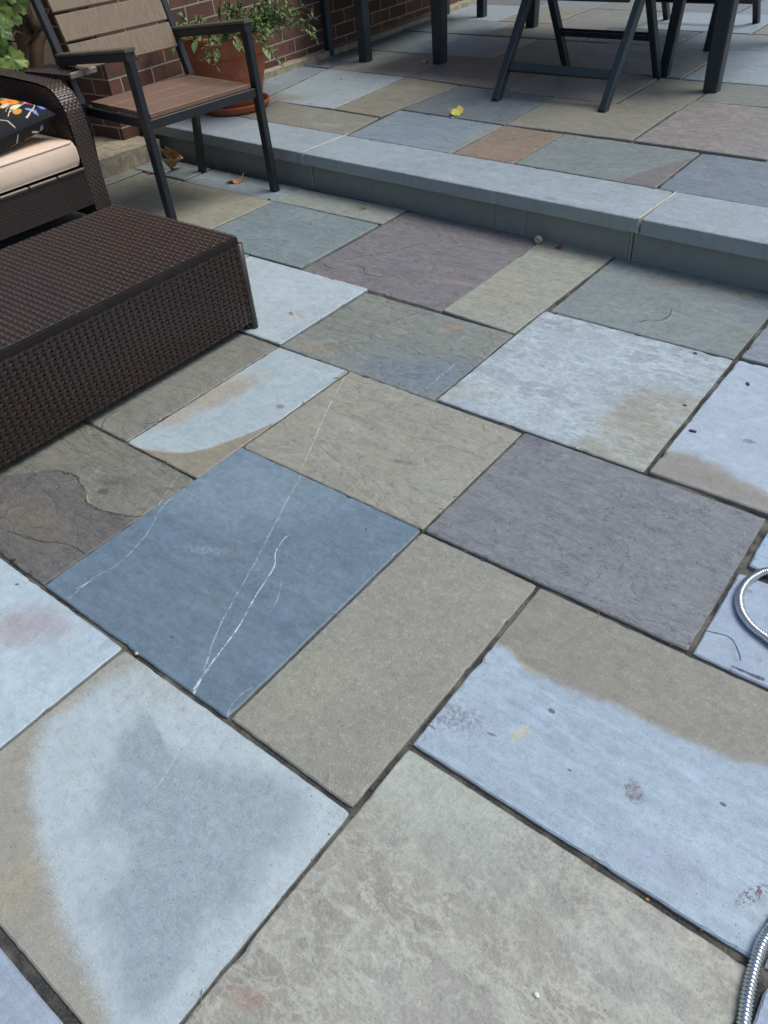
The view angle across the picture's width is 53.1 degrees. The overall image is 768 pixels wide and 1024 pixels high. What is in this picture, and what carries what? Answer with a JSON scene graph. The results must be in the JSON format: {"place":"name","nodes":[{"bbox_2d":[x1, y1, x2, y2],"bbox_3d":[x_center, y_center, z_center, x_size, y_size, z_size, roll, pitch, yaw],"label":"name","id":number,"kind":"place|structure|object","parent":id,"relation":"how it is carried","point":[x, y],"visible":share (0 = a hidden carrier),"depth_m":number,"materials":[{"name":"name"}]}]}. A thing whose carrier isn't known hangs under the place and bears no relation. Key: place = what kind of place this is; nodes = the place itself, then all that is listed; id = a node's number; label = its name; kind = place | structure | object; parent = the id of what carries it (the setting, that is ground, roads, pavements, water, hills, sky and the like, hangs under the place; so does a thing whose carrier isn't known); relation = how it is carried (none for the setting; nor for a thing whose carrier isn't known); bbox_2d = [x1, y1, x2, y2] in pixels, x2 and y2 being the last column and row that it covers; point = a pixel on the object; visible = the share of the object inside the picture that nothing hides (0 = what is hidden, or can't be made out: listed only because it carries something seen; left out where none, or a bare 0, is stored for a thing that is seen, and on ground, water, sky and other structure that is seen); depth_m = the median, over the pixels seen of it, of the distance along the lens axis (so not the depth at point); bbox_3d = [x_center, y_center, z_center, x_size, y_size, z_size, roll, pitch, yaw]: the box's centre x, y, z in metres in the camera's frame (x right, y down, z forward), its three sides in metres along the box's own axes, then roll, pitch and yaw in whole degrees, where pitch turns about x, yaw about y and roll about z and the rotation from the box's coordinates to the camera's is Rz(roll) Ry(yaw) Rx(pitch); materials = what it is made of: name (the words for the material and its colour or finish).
{"place":"outdoors","nodes":[
{"label":"outdoors","id":0,"kind":"place"},
{"bbox_2d":[10,2,143,136],"bbox_3d":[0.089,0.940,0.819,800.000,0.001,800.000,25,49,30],"label":"ground","id":1,"kind":"structure","parent":0,"point":[48,57],"depth_m":7.24,"materials":[{"name":"soil"}]},
{"bbox_2d":[4,1,18,70],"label":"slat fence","id":2,"kind":"object","parent":1,"relation":"on","point":[9,41],"depth_m":3.99,"materials":[{"name":"metal"}]},
{"bbox_2d":[0,0,48,72],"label":"grape vine","id":3,"kind":"object","parent":1,"relation":"on","point":[28,54],"visible":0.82,"depth_m":3.65,"materials":[{"name":"green plant"}]},
{"bbox_2d":[41,0,476,178],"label":"house wall","id":4,"kind":"structure","parent":1,"relation":"on","point":[121,148],"depth_m":4.26,"materials":[{"name":"red brick"}]},
{"bbox_2d":[141,113,767,291],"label":"patio step","id":5,"kind":"object","parent":1,"relation":"on","point":[717,239],"visible":0.77,"depth_m":2.99,"materials":[{"name":"stone"}]},
{"bbox_2d":[0,28,767,1023],"bbox_3d":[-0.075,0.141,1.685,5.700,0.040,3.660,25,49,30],"label":"patio","id":6,"kind":"structure","parent":0,"point":[162,842],"depth_m":1.50,"materials":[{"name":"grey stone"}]},
{"bbox_2d":[0,64,111,239],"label":"wicker sofa","id":7,"kind":"object","parent":6,"relation":"on","point":[81,187],"visible":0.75,"depth_m":3.13,"materials":[{"name":"brown wicker"}]},
{"bbox_2d":[0,134,79,193],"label":"seat cushion","id":8,"kind":"object","parent":7,"relation":"on","point":[35,157],"visible":0.89,"depth_m":3.05,"materials":[{"name":"beige fabric"}]},
{"bbox_2d":[0,98,56,152],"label":"throw pillow","id":9,"kind":"object","parent":8,"relation":"on","point":[21,121],"visible":1,"depth_m":3.01,"materials":[{"name":"black fabric"}]},
{"bbox_2d":[0,204,257,467],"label":"coffee table","id":10,"kind":"object","parent":6,"relation":"on","point":[101,309],"visible":1,"depth_m":2.21,"materials":[{"name":"brown wicker"}]},
{"bbox_2d":[30,0,279,220],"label":"garden armchair","id":11,"kind":"object","parent":6,"relation":"on","point":[188,95],"visible":0.93,"depth_m":3.23,"materials":[{"name":"black metal"}]},
{"bbox_2d":[160,147,182,168],"bbox_3d":[-1.077,-1.798,3.907,0.107,0.110,0.133,-11,41,-7],"label":"fallen leaf","id":12,"kind":"object","parent":6,"relation":"on","point":[173,157],"visible":1,"depth_m":3.91,"materials":[{"name":"brown plant"}]},
{"bbox_2d":[229,173,243,183],"bbox_3d":[-0.725,-1.622,3.721,0.070,0.047,0.088,25,49,30],"label":"fallen leaf","id":13,"kind":"object","parent":6,"relation":"on","point":[236,181],"visible":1,"depth_m":3.73,"materials":[{"name":"orange plant"}]},
{"bbox_2d":[6,97,767,1014],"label":"sand grit","id":14,"kind":"object","parent":6,"relation":"on","point":[446,459],"visible":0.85,"depth_m":1.87,"materials":[{"name":"beige sand"}]},
{"bbox_2d":[533,992,539,997],"bbox_3d":[0.206,0.653,1.038,0.009,0.006,0.007,25,49,30],"label":"pebble","id":15,"kind":"object","parent":6,"relation":"on","point":[536,994],"visible":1,"depth_m":1.04,"materials":[{"name":"white stone"}]},
{"bbox_2d":[534,235,542,243],"bbox_3d":[0.586,-1.032,2.913,0.035,0.031,0.015,25,49,30],"label":"snail shell","id":16,"kind":"object","parent":6,"relation":"on","point":[538,239],"visible":1,"depth_m":2.91},
{"bbox_2d":[734,567,767,1023],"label":"metal hose","id":17,"kind":"object","parent":6,"relation":"on","point":[751,977],"visible":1,"depth_m":1.05,"materials":[{"name":"metal"}]},
{"bbox_2d":[236,0,767,207],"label":"patio","id":18,"kind":"structure","parent":0,"point":[578,134],"depth_m":3.89,"materials":[{"name":"grey stone"}]},
{"bbox_2d":[207,92,269,115],"bbox_3d":[-0.805,-2.217,4.171,0.380,0.040,0.380,25,49,30],"label":"pot saucer","id":19,"kind":"object","parent":18,"relation":"on","point":[237,111],"visible":0.31,"depth_m":4.04,"materials":[{"name":"ceramic"}]},
{"bbox_2d":[182,28,267,108],"bbox_3d":[-0.818,-2.345,4.059,0.479,0.350,0.479,25,49,30],"label":"flower pot","id":20,"kind":"object","parent":19,"relation":"on","point":[231,64],"visible":0.45,"depth_m":3.89,"materials":[{"name":"ceramic"}]},
{"bbox_2d":[136,0,318,71],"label":"trailing plant","id":21,"kind":"object","parent":20,"relation":"in","point":[267,21],"visible":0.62,"depth_m":3.87,"materials":[{"name":"green plant"}]},
{"bbox_2d":[320,0,486,61],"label":"garden bench","id":22,"kind":"object","parent":18,"relation":"on","point":[362,17],"visible":0.81,"depth_m":4.82,"materials":[{"name":"paint"}]},
{"bbox_2d":[448,105,463,115],"bbox_3d":[0.353,-1.965,3.760,0.067,0.035,0.067,-18,43,-14],"label":"fallen leaf","id":23,"kind":"object","parent":18,"relation":"on","point":[458,110],"visible":1,"depth_m":3.76,"materials":[{"name":"yellow plant"}]},
{"bbox_2d":[491,0,661,112],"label":"folding chair","id":24,"kind":"object","parent":18,"relation":"on","point":[628,35],"visible":0.97,"depth_m":3.81,"materials":[{"name":"paint"}]},
{"bbox_2d":[430,0,738,92],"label":"dining table","id":25,"kind":"object","parent":18,"relation":"on","point":[719,32],"visible":0.96,"depth_m":3.87,"materials":[{"name":"paint"}]},
{"bbox_2d":[656,0,760,23],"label":"folding chair","id":26,"kind":"object","parent":18,"relation":"on","point":[756,11],"visible":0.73,"depth_m":4.77,"materials":[{"name":"paint"}]}
]}

